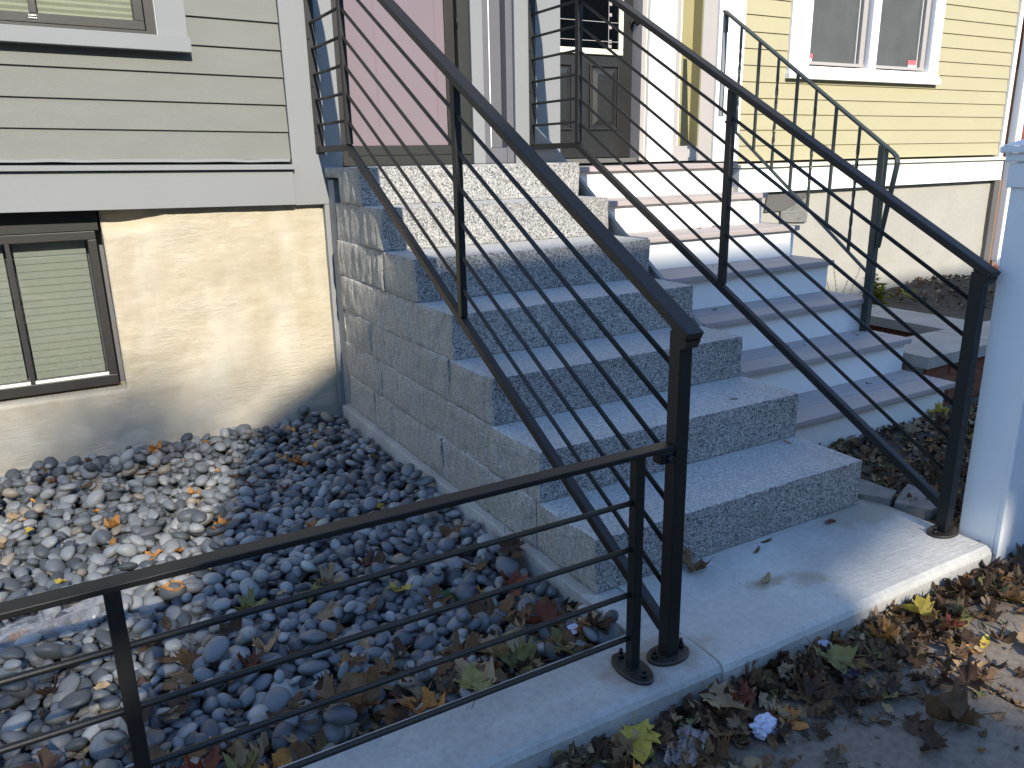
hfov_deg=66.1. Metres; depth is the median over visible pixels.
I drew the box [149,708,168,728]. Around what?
pebble
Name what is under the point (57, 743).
pebble
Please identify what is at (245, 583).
pebble
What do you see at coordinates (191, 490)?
fallen leaf
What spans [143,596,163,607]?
pebble
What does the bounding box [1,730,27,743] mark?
pebble
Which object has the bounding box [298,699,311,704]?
pebble
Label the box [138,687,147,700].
pebble
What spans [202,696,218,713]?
pebble
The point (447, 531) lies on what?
fallen leaf
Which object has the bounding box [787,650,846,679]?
fallen leaf
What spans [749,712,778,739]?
paper ball
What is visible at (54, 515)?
pebble bed
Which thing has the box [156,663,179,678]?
pebble
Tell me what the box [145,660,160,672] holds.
pebble
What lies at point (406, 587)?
fallen leaf
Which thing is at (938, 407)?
fallen leaf
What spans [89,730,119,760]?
pebble
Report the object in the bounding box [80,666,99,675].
pebble
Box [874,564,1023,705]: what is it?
sidewalk
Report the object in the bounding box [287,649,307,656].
fallen leaf
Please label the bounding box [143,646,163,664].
pebble
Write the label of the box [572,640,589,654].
pebble
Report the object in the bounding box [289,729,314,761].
pebble
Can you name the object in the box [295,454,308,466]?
fallen leaf
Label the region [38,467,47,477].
fallen leaf
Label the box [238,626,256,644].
pebble
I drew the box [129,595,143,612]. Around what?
pebble
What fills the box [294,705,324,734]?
pebble
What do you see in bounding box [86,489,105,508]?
pebble
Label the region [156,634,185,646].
pebble
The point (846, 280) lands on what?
dry weed
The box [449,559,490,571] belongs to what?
fallen leaf
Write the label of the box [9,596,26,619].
pebble
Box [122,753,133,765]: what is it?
pebble
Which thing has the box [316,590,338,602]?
pebble
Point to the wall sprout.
(903, 292)
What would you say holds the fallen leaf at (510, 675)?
on the fallen leaf at (528, 649)
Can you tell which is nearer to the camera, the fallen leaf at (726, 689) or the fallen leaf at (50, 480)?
the fallen leaf at (726, 689)
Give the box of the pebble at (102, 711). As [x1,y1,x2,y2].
[99,708,118,713]
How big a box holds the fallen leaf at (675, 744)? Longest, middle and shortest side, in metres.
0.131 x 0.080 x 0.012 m
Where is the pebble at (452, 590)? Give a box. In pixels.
[449,586,456,596]
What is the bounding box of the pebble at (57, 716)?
[44,708,75,723]
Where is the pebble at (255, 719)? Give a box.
[249,715,269,734]
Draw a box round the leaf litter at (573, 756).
[542,544,1023,767]
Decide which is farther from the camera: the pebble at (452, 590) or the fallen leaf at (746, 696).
the pebble at (452, 590)
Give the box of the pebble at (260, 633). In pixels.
[255,630,266,639]
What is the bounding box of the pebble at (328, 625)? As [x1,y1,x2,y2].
[318,619,340,634]
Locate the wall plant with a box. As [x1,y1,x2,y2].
[861,274,895,304]
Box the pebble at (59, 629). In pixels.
[49,624,74,634]
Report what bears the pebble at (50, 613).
on the pebble at (49, 626)
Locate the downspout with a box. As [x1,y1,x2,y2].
[990,34,1023,266]
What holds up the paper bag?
on the sidewalk at (897, 744)
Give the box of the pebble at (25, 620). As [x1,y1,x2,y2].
[13,615,36,625]
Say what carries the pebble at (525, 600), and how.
on the pebble bed at (54, 515)
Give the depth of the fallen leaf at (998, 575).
2.51 m
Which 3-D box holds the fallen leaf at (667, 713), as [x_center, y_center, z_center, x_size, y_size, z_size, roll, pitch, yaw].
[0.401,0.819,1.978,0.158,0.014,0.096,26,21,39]
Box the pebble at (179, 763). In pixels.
[165,745,184,767]
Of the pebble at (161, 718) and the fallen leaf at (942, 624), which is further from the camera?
the fallen leaf at (942, 624)
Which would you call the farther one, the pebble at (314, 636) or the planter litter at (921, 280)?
the planter litter at (921, 280)
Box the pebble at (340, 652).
[335,650,349,656]
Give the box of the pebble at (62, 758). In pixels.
[36,750,65,767]
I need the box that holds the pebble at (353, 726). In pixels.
[347,722,359,740]
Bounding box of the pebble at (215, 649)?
[202,636,229,662]
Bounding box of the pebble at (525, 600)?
[517,596,536,610]
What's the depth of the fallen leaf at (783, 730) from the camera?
1.90 m
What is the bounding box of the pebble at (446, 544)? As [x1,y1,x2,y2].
[437,537,455,552]
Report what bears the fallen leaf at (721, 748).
on the leaf litter at (573, 756)
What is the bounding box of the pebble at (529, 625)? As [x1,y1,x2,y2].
[525,614,537,635]
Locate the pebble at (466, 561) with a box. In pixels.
[461,558,470,568]
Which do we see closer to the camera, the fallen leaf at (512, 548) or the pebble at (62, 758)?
the pebble at (62, 758)
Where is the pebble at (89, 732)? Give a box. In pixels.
[81,723,100,741]
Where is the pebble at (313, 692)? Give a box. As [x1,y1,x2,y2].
[309,687,319,700]
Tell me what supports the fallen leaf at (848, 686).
on the sidewalk at (897, 744)
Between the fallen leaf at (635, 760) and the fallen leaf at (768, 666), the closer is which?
the fallen leaf at (635, 760)
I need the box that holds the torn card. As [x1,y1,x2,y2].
[567,622,577,634]
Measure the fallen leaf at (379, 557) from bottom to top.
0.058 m
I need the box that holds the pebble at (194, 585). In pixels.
[182,578,204,593]
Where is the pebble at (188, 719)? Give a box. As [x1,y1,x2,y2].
[173,716,192,729]
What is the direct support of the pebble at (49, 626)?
on the pebble bed at (54, 515)
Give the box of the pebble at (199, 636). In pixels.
[191,629,209,645]
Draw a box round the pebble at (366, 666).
[360,663,373,671]
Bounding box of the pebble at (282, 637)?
[278,630,295,643]
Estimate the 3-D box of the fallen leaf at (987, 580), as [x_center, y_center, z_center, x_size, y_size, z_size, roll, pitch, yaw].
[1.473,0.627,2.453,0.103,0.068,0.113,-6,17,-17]
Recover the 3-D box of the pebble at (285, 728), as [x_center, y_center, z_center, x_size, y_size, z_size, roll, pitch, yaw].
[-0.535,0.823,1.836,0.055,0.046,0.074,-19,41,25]
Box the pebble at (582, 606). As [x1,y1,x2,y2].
[577,604,593,617]
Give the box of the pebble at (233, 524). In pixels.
[224,518,240,531]
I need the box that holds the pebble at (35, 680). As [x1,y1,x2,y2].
[26,675,52,684]
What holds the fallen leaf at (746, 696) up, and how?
on the leaf litter at (573, 756)
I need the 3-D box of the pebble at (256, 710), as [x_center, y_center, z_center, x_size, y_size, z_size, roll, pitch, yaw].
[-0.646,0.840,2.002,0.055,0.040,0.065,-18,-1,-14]
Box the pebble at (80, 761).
[74,758,91,767]
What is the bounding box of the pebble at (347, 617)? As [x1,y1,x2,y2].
[332,612,356,624]
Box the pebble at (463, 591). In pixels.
[455,583,479,600]
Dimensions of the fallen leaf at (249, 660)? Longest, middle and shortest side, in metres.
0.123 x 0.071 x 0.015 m
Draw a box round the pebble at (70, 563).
[65,557,81,569]
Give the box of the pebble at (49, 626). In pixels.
[41,621,70,634]
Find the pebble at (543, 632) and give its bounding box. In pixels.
[538,626,550,639]
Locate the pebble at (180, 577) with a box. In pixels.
[172,575,189,580]
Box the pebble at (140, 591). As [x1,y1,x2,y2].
[133,584,153,597]
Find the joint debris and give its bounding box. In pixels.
[915,645,1023,709]
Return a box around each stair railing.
[303,0,703,666]
[528,0,1000,538]
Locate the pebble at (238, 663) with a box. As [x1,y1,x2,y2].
[229,655,244,672]
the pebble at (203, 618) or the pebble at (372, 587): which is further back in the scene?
the pebble at (372, 587)
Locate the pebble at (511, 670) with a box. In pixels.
[508,667,515,674]
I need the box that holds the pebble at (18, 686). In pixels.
[0,673,26,691]
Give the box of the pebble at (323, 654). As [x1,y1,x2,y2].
[312,649,331,658]
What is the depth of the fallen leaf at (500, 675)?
2.07 m
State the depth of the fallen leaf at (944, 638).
2.25 m
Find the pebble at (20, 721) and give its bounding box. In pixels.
[0,711,31,736]
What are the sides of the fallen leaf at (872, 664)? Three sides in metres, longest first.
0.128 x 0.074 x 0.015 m
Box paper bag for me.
[663,723,709,767]
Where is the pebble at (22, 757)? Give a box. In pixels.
[8,753,31,767]
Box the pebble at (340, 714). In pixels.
[323,704,357,725]
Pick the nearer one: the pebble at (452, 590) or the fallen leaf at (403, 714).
the fallen leaf at (403, 714)
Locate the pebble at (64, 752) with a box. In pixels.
[58,746,77,763]
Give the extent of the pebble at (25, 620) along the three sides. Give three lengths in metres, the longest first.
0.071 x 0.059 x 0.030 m
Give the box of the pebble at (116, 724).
[111,717,120,729]
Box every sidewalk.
[589,636,1023,767]
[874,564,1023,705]
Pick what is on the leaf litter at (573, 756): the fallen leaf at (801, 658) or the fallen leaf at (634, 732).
the fallen leaf at (801, 658)
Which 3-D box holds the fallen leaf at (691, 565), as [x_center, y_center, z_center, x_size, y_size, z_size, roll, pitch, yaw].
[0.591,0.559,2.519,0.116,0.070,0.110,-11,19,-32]
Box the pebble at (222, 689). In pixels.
[203,677,226,692]
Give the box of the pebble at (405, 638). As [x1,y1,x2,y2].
[392,628,412,645]
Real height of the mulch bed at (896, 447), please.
0.048 m
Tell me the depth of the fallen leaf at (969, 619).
2.33 m
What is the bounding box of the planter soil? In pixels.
[874,278,996,320]
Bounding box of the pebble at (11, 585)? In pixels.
[0,577,22,592]
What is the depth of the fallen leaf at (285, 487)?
3.35 m
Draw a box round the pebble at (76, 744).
[64,737,87,751]
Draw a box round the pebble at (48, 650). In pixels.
[33,642,63,659]
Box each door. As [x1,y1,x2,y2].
[343,0,447,145]
[560,0,639,157]
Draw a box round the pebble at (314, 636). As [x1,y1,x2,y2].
[300,629,327,643]
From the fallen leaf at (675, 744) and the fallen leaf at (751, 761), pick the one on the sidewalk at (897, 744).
the fallen leaf at (751, 761)
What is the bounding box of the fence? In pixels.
[0,441,675,767]
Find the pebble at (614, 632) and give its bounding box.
[596,619,619,644]
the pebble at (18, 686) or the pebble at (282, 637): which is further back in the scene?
the pebble at (282, 637)
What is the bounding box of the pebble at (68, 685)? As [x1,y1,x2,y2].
[51,675,79,703]
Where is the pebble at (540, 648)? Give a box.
[535,642,546,657]
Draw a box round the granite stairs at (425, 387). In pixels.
[324,162,861,592]
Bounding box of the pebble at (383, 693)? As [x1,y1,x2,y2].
[374,687,385,702]
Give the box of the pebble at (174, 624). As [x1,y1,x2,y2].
[158,617,177,629]
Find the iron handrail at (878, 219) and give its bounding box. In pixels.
[718,10,899,331]
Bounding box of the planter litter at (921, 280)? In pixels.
[881,274,996,310]
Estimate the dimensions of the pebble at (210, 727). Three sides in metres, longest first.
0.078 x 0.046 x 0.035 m
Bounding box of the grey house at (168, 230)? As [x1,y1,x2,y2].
[0,0,702,477]
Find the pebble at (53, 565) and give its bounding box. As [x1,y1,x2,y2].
[45,558,65,572]
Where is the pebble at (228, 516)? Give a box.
[217,512,239,521]
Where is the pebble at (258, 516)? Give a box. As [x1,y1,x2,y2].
[248,512,267,522]
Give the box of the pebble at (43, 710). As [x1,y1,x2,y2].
[30,707,49,722]
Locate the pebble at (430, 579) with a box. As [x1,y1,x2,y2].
[422,571,443,588]
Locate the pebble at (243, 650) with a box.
[229,645,250,661]
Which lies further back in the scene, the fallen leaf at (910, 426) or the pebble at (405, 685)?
the fallen leaf at (910, 426)
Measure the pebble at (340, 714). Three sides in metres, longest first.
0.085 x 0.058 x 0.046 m
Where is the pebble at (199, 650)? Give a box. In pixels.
[196,646,203,654]
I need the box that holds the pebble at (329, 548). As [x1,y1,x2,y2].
[320,546,335,553]
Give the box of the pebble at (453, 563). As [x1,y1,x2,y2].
[444,556,463,573]
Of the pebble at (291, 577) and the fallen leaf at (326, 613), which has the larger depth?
the pebble at (291, 577)
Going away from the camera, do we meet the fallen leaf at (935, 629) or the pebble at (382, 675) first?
the pebble at (382, 675)
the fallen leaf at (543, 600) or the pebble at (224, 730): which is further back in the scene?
the fallen leaf at (543, 600)
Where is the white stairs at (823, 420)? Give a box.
[534,126,955,447]
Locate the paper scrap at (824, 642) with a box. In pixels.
[818,640,829,646]
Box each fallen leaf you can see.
[0,538,6,548]
[0,630,27,642]
[6,510,19,522]
[15,743,87,767]
[20,626,28,633]
[23,710,45,729]
[24,527,33,533]
[29,671,62,695]
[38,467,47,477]
[40,476,57,484]
[54,578,65,583]
[69,739,91,758]
[80,758,91,767]
[81,479,92,487]
[84,457,92,462]
[90,681,109,691]
[99,515,119,529]
[109,537,115,545]
[116,675,148,686]
[118,702,158,729]
[124,742,166,759]
[131,640,162,651]
[144,441,161,452]
[145,546,166,560]
[152,656,191,663]
[153,683,192,715]
[159,665,211,689]
[160,580,189,591]
[160,616,170,628]
[165,705,186,720]
[168,732,215,767]
[171,547,183,551]
[174,637,210,672]
[180,743,221,767]
[188,487,202,495]
[213,517,227,524]
[218,618,241,638]
[220,742,246,767]
[222,744,257,767]
[228,467,240,477]
[231,654,274,670]
[234,586,266,610]
[234,741,260,767]
[235,646,263,667]
[249,627,280,654]
[258,747,292,767]
[277,589,287,595]
[278,482,293,488]
[281,454,300,462]
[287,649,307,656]
[287,691,303,709]
[290,726,336,758]
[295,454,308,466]
[295,578,320,602]
[301,599,344,620]
[305,518,316,527]
[307,667,365,713]
[311,561,344,583]
[320,618,343,638]
[341,664,382,712]
[344,545,386,565]
[361,594,378,611]
[374,654,395,673]
[375,696,411,725]
[377,499,385,507]
[387,637,413,665]
[388,684,411,704]
[389,578,422,591]
[391,705,408,723]
[393,682,437,713]
[399,675,441,711]
[413,687,444,715]
[418,656,469,676]
[421,584,453,614]
[427,519,463,537]
[435,626,478,658]
[435,679,460,692]
[441,590,457,601]
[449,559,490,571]
[453,662,493,707]
[454,652,488,675]
[455,656,497,694]
[461,592,492,632]
[469,597,516,614]
[474,652,489,655]
[478,631,505,656]
[479,592,516,632]
[491,636,540,673]
[492,617,546,655]
[493,603,548,628]
[494,669,522,681]
[495,567,528,595]
[499,525,525,558]
[504,667,513,678]
[520,658,552,669]
[525,598,559,615]
[526,595,571,623]
[537,593,561,602]
[538,753,561,767]
[551,626,578,654]
[552,746,614,767]
[560,627,594,650]
[571,611,597,625]
[580,610,613,629]
[610,727,644,752]
[618,731,654,766]
[620,716,660,763]
[624,755,646,767]
[625,756,641,767]
[653,726,678,759]
[654,711,677,735]
[660,706,697,726]
[663,720,671,732]
[683,546,714,571]
[690,730,745,767]
[698,677,754,710]
[699,678,737,705]
[699,693,731,728]
[701,761,723,767]
[708,714,737,743]
[711,723,743,740]
[712,707,724,720]
[724,704,752,730]
[726,713,751,737]
[728,755,762,767]
[730,678,767,711]
[738,678,758,693]
[744,672,766,689]
[750,706,792,726]
[757,669,775,684]
[760,753,774,765]
[761,572,770,581]
[761,651,788,670]
[773,692,808,729]
[774,719,793,736]
[779,701,808,719]
[783,667,838,701]
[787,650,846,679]
[789,654,826,676]
[792,663,825,682]
[797,648,830,664]
[797,681,835,727]
[804,635,883,675]
[825,519,835,522]
[829,635,882,658]
[840,676,877,702]
[845,693,868,704]
[851,707,863,713]
[853,445,872,462]
[855,648,879,660]
[855,714,862,722]
[856,652,888,676]
[863,637,896,668]
[865,615,916,646]
[871,674,918,695]
[878,466,888,471]
[882,702,893,714]
[886,710,936,735]
[889,644,906,659]
[892,611,912,622]
[897,638,917,667]
[902,423,922,432]
[902,626,930,638]
[903,593,946,618]
[906,642,945,657]
[910,668,925,674]
[911,684,933,698]
[916,638,926,647]
[918,721,951,751]
[922,455,941,472]
[923,611,950,628]
[923,621,955,636]
[925,678,1001,727]
[929,402,950,417]
[930,409,945,420]
[935,592,970,618]
[936,615,972,630]
[938,613,965,628]
[940,657,1002,691]
[941,632,949,641]
[942,577,977,597]
[944,579,969,592]
[945,587,972,599]
[945,602,983,618]
[946,635,973,653]
[955,581,993,599]
[957,572,1008,596]
[965,569,978,583]
[966,644,984,653]
[968,579,992,595]
[971,598,1003,621]
[977,668,996,683]
[978,573,1023,591]
[980,554,1008,573]
[980,634,989,647]
[985,568,1011,590]
[988,577,1023,605]
[1008,606,1023,614]
[1010,542,1023,568]
[1016,623,1023,642]
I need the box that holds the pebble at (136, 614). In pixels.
[131,612,143,620]
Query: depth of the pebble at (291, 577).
2.67 m
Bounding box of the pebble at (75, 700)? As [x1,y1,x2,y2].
[58,689,91,711]
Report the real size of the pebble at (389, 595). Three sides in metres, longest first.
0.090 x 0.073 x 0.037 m
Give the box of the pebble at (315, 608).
[308,600,326,614]
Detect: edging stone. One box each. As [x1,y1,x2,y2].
[858,480,895,505]
[895,484,937,519]
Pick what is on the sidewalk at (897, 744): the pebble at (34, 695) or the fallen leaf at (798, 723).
the fallen leaf at (798, 723)
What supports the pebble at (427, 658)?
on the pebble bed at (54, 515)
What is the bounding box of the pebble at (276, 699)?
[260,686,290,714]
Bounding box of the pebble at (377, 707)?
[372,705,386,718]
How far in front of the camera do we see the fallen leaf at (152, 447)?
3.70 m
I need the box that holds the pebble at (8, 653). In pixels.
[0,647,25,659]
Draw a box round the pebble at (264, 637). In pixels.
[259,632,277,644]
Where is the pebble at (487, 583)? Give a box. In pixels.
[484,580,495,587]
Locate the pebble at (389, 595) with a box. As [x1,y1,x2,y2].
[381,581,401,604]
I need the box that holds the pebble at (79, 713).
[73,700,90,717]
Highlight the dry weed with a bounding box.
[827,268,859,292]
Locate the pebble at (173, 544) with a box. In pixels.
[161,538,180,554]
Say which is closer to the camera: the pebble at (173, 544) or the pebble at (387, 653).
the pebble at (387, 653)
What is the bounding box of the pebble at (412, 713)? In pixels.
[409,700,430,715]
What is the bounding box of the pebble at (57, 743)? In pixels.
[47,733,73,749]
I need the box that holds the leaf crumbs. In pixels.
[643,602,1023,767]
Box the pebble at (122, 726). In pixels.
[119,718,128,738]
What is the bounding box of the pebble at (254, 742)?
[248,739,267,755]
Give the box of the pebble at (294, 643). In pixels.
[288,637,307,650]
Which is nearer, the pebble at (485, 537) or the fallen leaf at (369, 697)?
the fallen leaf at (369, 697)
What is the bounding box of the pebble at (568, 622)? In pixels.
[563,616,578,626]
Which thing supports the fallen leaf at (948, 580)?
on the leaf litter at (573, 756)
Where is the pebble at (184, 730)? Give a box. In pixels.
[177,722,197,738]
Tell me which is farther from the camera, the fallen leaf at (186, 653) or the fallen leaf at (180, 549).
the fallen leaf at (180, 549)
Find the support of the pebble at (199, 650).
on the pebble bed at (54, 515)
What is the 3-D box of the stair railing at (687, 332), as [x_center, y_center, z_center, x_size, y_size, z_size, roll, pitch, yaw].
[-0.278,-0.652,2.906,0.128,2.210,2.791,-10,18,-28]
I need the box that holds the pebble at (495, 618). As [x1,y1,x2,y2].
[489,611,507,626]
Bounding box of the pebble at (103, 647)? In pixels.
[102,645,113,661]
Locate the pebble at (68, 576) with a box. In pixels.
[62,572,82,582]
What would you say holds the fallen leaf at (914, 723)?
on the sidewalk at (897, 744)
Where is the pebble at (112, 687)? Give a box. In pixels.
[103,683,118,692]
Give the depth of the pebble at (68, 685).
2.07 m
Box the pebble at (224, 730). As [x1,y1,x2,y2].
[220,727,231,734]
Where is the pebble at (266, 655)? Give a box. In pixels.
[259,652,281,668]
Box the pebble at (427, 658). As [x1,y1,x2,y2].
[418,655,434,661]
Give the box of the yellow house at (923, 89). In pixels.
[560,0,1023,295]
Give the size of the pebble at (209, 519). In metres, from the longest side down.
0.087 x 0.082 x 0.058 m
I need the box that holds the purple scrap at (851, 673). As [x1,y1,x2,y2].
[840,667,860,680]
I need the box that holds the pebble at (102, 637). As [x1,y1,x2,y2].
[95,629,111,645]
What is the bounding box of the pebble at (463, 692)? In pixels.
[459,687,476,696]
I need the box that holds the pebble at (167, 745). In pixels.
[160,742,172,752]
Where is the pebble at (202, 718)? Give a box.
[193,714,211,730]
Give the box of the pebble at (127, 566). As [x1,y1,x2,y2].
[118,562,138,570]
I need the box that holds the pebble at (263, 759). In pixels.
[259,754,266,765]
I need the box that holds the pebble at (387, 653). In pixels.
[382,651,391,657]
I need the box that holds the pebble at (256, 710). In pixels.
[247,704,268,721]
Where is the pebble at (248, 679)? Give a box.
[241,672,258,684]
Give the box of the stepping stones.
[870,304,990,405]
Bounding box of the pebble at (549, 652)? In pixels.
[544,636,566,661]
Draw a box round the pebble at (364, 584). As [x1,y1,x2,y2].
[356,575,369,587]
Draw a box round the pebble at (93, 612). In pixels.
[79,606,99,624]
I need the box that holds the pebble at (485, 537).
[477,533,497,548]
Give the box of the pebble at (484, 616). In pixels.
[472,612,489,632]
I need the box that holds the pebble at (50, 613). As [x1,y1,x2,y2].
[42,606,61,619]
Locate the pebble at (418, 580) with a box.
[405,575,423,590]
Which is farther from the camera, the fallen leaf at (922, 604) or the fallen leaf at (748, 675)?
the fallen leaf at (922, 604)
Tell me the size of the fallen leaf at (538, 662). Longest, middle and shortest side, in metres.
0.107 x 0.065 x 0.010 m
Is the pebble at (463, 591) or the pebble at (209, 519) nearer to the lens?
the pebble at (463, 591)
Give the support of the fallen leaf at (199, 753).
on the pebble at (223, 745)
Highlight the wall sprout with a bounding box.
[900,288,915,297]
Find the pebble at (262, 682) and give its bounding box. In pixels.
[250,673,272,692]
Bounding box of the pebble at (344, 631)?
[340,627,350,634]
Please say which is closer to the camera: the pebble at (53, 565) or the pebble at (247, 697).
the pebble at (247, 697)
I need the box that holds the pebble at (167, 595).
[159,582,186,600]
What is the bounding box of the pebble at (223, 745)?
[200,742,226,757]
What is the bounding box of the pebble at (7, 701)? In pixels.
[0,693,24,709]
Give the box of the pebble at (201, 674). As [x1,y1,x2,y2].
[193,667,213,682]
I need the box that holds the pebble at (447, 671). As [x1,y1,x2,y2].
[442,668,456,675]
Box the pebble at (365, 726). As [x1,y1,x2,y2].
[358,722,373,732]
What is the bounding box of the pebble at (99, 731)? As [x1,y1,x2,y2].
[91,729,113,740]
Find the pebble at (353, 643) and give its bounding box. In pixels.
[342,629,361,647]
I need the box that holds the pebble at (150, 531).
[137,527,159,536]
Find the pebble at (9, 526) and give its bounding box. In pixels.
[5,523,24,532]
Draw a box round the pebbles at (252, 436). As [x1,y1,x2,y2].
[199,428,271,445]
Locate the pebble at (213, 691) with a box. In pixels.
[201,687,219,700]
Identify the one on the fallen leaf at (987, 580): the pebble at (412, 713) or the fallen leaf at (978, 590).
the fallen leaf at (978, 590)
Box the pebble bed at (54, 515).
[0,406,624,767]
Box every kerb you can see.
[278,624,721,767]
[342,404,653,634]
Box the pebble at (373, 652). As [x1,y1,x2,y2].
[362,647,384,662]
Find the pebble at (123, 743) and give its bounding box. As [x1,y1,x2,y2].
[111,739,130,759]
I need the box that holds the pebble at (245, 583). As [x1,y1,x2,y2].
[239,578,260,597]
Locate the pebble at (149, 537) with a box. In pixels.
[141,535,155,553]
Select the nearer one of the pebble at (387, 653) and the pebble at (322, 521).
the pebble at (387, 653)
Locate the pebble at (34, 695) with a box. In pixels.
[24,681,51,702]
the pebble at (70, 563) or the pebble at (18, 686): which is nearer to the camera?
the pebble at (18, 686)
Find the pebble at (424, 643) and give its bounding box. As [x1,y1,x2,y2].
[414,634,435,651]
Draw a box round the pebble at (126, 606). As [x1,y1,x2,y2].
[123,602,128,615]
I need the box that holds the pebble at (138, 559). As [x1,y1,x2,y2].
[129,554,150,566]
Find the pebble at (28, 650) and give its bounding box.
[12,645,36,666]
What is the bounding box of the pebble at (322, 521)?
[315,518,328,525]
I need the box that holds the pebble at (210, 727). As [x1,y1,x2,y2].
[200,719,219,736]
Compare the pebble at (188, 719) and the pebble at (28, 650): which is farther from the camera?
the pebble at (28, 650)
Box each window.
[0,0,156,34]
[0,230,119,399]
[785,0,945,84]
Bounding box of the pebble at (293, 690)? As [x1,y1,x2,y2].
[269,679,299,697]
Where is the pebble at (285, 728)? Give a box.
[271,721,294,751]
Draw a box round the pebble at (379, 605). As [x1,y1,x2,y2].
[365,596,384,611]
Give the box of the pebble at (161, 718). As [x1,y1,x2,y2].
[156,707,179,723]
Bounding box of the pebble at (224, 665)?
[218,659,232,673]
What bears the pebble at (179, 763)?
on the pebble bed at (54, 515)
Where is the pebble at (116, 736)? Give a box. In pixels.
[104,730,125,742]
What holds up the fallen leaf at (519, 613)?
on the pebble bed at (54, 515)
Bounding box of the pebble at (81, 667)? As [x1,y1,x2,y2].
[70,652,90,671]
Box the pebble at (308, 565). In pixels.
[301,560,318,571]
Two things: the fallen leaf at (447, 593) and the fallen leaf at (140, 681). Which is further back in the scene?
the fallen leaf at (447, 593)
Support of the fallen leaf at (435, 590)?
on the pebble bed at (54, 515)
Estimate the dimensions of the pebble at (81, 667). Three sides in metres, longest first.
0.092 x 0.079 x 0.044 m
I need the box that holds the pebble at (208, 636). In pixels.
[201,633,218,645]
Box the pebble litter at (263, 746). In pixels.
[159,592,614,767]
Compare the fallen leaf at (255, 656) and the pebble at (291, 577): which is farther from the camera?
the pebble at (291, 577)
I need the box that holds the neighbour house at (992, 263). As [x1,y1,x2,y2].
[989,16,1023,268]
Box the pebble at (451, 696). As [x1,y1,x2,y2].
[445,692,460,703]
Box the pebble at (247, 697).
[239,686,255,707]
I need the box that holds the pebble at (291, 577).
[285,566,308,584]
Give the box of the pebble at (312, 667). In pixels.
[297,659,330,675]
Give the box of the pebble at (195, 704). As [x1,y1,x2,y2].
[180,695,199,716]
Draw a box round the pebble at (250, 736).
[231,727,254,740]
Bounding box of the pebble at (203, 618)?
[198,617,209,629]
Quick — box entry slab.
[616,499,991,684]
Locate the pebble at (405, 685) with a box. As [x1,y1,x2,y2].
[398,675,424,690]
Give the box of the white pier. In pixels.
[959,139,1023,561]
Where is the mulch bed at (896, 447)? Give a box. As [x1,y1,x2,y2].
[828,396,994,555]
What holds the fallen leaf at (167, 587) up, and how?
on the pebble bed at (54, 515)
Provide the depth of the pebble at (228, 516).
3.10 m
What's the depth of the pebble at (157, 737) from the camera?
1.91 m
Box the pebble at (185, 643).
[170,640,191,665]
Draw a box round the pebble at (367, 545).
[365,540,377,550]
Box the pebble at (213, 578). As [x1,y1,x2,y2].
[202,572,223,584]
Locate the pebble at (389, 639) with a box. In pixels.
[386,636,407,646]
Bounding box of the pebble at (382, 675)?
[379,670,387,678]
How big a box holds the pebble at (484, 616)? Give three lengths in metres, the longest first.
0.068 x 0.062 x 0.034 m
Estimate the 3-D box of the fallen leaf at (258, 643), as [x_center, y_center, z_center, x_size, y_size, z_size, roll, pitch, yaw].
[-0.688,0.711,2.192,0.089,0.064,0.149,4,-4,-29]
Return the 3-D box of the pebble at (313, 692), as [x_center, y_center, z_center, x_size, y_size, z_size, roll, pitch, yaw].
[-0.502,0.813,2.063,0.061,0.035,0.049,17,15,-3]
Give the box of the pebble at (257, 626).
[254,624,260,629]
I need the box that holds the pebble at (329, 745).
[321,742,334,750]
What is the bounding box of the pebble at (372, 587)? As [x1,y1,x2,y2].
[365,583,383,596]
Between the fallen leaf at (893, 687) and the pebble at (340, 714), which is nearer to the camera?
the pebble at (340, 714)
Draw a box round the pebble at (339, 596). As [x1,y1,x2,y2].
[335,592,345,600]
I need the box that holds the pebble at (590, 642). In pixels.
[586,640,597,644]
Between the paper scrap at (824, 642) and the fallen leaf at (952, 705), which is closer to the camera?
the fallen leaf at (952, 705)
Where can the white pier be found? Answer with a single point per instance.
(992, 516)
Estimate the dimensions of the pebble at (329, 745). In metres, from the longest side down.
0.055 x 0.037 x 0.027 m
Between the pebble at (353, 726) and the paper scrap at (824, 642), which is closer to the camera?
the pebble at (353, 726)
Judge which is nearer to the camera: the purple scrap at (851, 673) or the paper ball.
the paper ball
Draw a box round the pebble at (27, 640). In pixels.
[14,633,41,647]
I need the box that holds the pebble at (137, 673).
[135,669,150,680]
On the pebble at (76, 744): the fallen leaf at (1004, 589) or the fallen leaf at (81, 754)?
the fallen leaf at (81, 754)
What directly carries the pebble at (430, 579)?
on the pebble bed at (54, 515)
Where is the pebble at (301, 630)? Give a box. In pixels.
[298,624,316,634]
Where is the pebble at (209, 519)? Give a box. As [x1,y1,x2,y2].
[192,513,213,525]
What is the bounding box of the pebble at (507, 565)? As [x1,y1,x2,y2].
[495,556,519,577]
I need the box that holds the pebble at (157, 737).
[146,728,165,744]
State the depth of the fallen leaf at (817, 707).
1.99 m
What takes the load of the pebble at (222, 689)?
on the pebble bed at (54, 515)

